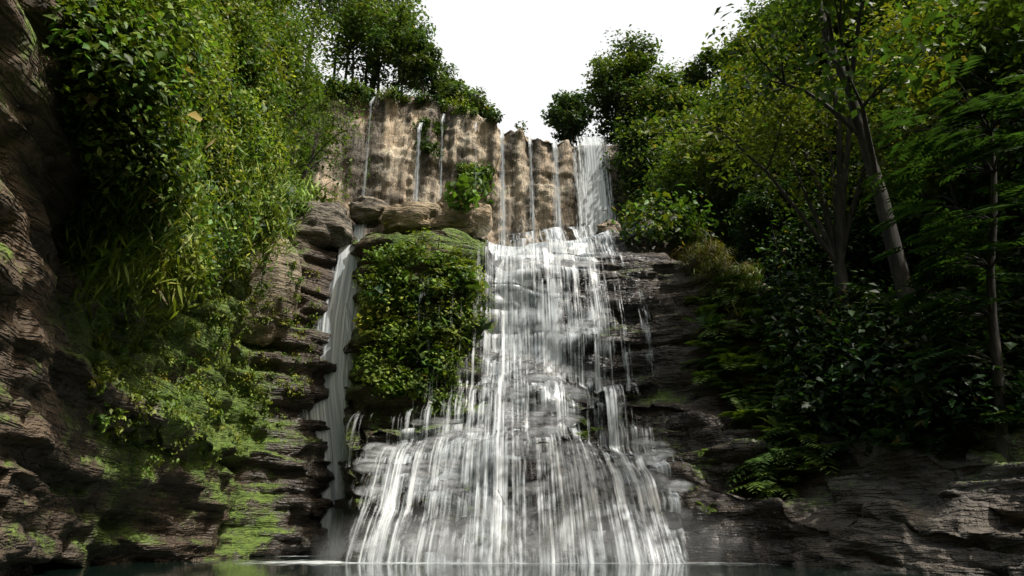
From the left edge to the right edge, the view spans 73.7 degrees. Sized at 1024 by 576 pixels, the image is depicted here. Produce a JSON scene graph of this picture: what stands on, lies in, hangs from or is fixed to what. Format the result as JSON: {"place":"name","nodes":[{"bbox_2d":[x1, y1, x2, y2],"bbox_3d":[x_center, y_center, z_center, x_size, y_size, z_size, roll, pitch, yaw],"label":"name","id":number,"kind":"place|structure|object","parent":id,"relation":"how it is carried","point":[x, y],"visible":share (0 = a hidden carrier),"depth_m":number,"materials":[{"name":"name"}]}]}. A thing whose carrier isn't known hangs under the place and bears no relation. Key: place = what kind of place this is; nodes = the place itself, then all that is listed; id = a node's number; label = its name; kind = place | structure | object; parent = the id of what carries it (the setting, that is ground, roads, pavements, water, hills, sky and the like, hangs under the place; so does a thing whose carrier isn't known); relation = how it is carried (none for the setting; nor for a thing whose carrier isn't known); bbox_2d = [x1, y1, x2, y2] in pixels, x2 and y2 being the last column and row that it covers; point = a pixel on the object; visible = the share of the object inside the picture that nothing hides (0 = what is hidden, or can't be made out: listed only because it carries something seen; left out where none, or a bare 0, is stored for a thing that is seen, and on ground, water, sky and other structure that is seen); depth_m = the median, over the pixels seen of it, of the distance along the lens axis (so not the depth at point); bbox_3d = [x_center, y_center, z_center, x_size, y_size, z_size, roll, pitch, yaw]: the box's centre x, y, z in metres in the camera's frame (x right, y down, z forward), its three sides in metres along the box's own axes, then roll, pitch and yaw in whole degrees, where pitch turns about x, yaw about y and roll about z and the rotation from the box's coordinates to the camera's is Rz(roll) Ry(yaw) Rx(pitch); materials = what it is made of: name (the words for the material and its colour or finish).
{"place":"outdoors","nodes":[
{"label":"outdoors","id":0,"kind":"place"},
{"bbox_2d":[14,555,942,575],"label":"pool","id":1,"kind":"structure","parent":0,"point":[320,565],"depth_m":19.80,"materials":[{"name":"grey liquid"}]},
{"bbox_2d":[279,84,693,246],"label":"cliff","id":2,"kind":"structure","parent":0,"point":[394,161],"depth_m":98.41,"materials":[{"name":"brown stone"}]},
{"bbox_2d":[363,96,374,195],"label":"stream","id":3,"kind":"structure","parent":2,"relation":"on","point":[367,149],"depth_m":95.16,"materials":[{"name":"white liquid"}]},
{"bbox_2d":[414,122,422,200],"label":"stream","id":4,"kind":"structure","parent":2,"relation":"on","point":[416,190],"depth_m":94.44,"materials":[{"name":"white liquid"}]},
{"bbox_2d":[439,114,444,195],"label":"stream","id":5,"kind":"structure","parent":2,"relation":"on","point":[441,158],"depth_m":94.63,"materials":[{"name":"white liquid"}]},
{"bbox_2d":[499,130,505,245],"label":"stream","id":6,"kind":"structure","parent":2,"relation":"on","point":[503,199],"depth_m":92.50,"materials":[{"name":"white liquid"}]},
{"bbox_2d":[528,136,534,242],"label":"stream","id":7,"kind":"structure","parent":2,"relation":"on","point":[529,139],"depth_m":92.44,"materials":[{"name":"white liquid"}]},
{"bbox_2d":[552,139,561,239],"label":"stream","id":8,"kind":"structure","parent":2,"relation":"on","point":[554,146],"depth_m":93.45,"materials":[{"name":"white liquid"}]},
{"bbox_2d":[573,136,615,238],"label":"waterfall","id":9,"kind":"object","parent":2,"relation":"on","point":[594,203],"visible":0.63,"depth_m":97.40,"materials":[{"name":"white liquid"}]},
{"bbox_2d":[0,0,1023,575],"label":"cliff","id":10,"kind":"structure","parent":0,"point":[76,490],"depth_m":26.72,"materials":[{"name":"stone"}]},
{"bbox_2d":[238,235,301,346],"bbox_3d":[-13.970,0.122,38.926,3.984,6.838,2.995,0,-20,0],"label":"boulder","id":11,"kind":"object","parent":10,"relation":"on","point":[265,334],"depth_m":37.72,"materials":[{"name":"brown stone"}]},
{"bbox_2d":[283,229,310,245],"bbox_3d":[-13.907,-2.661,42.617,3.066,2.383,2.471,0,-20,0],"label":"rock","id":12,"kind":"object","parent":10,"relation":"on","point":[300,239],"visible":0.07,"depth_m":41.58,"materials":[{"name":"brown stone"}]},
{"bbox_2d":[284,199,353,251],"bbox_3d":[-12.838,-3.741,44.097,5.325,3.537,4.885,0,-20,0],"label":"rock","id":13,"kind":"object","parent":10,"relation":"on","point":[328,225],"visible":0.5,"depth_m":42.45,"materials":[{"name":"brown stone"}]},
{"bbox_2d":[306,224,365,554],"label":"side waterfall","id":14,"kind":"structure","parent":10,"relation":"on","point":[330,409],"depth_m":39.08,"materials":[{"name":"white liquid"}]},
{"bbox_2d":[337,302,353,553],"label":"waterfall stream","id":15,"kind":"structure","parent":10,"relation":"on","point":[348,335],"depth_m":39.55,"materials":[{"name":"white liquid"}]},
{"bbox_2d":[348,196,389,227],"bbox_3d":[-9.403,-5.059,45.483,3.055,1.939,2.592,0,-20,0],"label":"rock","id":16,"kind":"object","parent":10,"relation":"on","point":[366,211],"visible":0.81,"depth_m":44.55,"materials":[{"name":"brown stone"}]},
{"bbox_2d":[378,201,444,233],"bbox_3d":[-6.174,-4.090,44.496,4.888,2.886,3.987,0,-20,0],"label":"rock","id":17,"kind":"object","parent":10,"relation":"on","point":[410,216],"visible":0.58,"depth_m":43.07,"materials":[{"name":"brown stone"}]},
{"bbox_2d":[437,190,492,238],"bbox_3d":[-3.535,-4.565,45.426,4.542,3.319,4.198,0,-20,0],"label":"rock","id":18,"kind":"object","parent":10,"relation":"on","point":[476,223],"visible":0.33,"depth_m":43.85,"materials":[{"name":"brown stone"}]},
{"bbox_2d":[345,225,687,563],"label":"waterfall","id":19,"kind":"structure","parent":10,"relation":"on","point":[447,455],"depth_m":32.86,"materials":[{"name":"white liquid"}]},
{"bbox_2d":[595,219,623,235],"bbox_3d":[7.422,-4.161,51.478,2.203,1.833,2.181,0,-20,0],"label":"rock","id":20,"kind":"object","parent":10,"relation":"on","point":[602,227],"visible":0.41,"depth_m":50.72,"materials":[{"name":"brown stone"}]},
{"bbox_2d":[277,0,783,146],"label":"sky","id":21,"kind":"structure","parent":0,"point":[520,53],"materials":[{"name":"white"}]},
{"bbox_2d":[757,125,917,294],"bbox_3d":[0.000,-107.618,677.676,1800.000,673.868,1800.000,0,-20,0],"label":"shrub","id":22,"kind":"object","parent":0,"point":[782,252],"depth_m":49.50,"materials":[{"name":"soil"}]},
{"bbox_2d":[41,0,1023,553],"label":"foliage","id":23,"kind":"object","parent":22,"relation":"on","point":[187,144],"visible":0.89,"depth_m":31.56,"materials":[{"name":"green plant"}]},
{"bbox_2d":[96,0,1023,461],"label":"trees","id":24,"kind":"object","parent":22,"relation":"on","point":[834,240],"visible":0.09,"depth_m":33.36,"materials":[{"name":"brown plant"}]}
]}

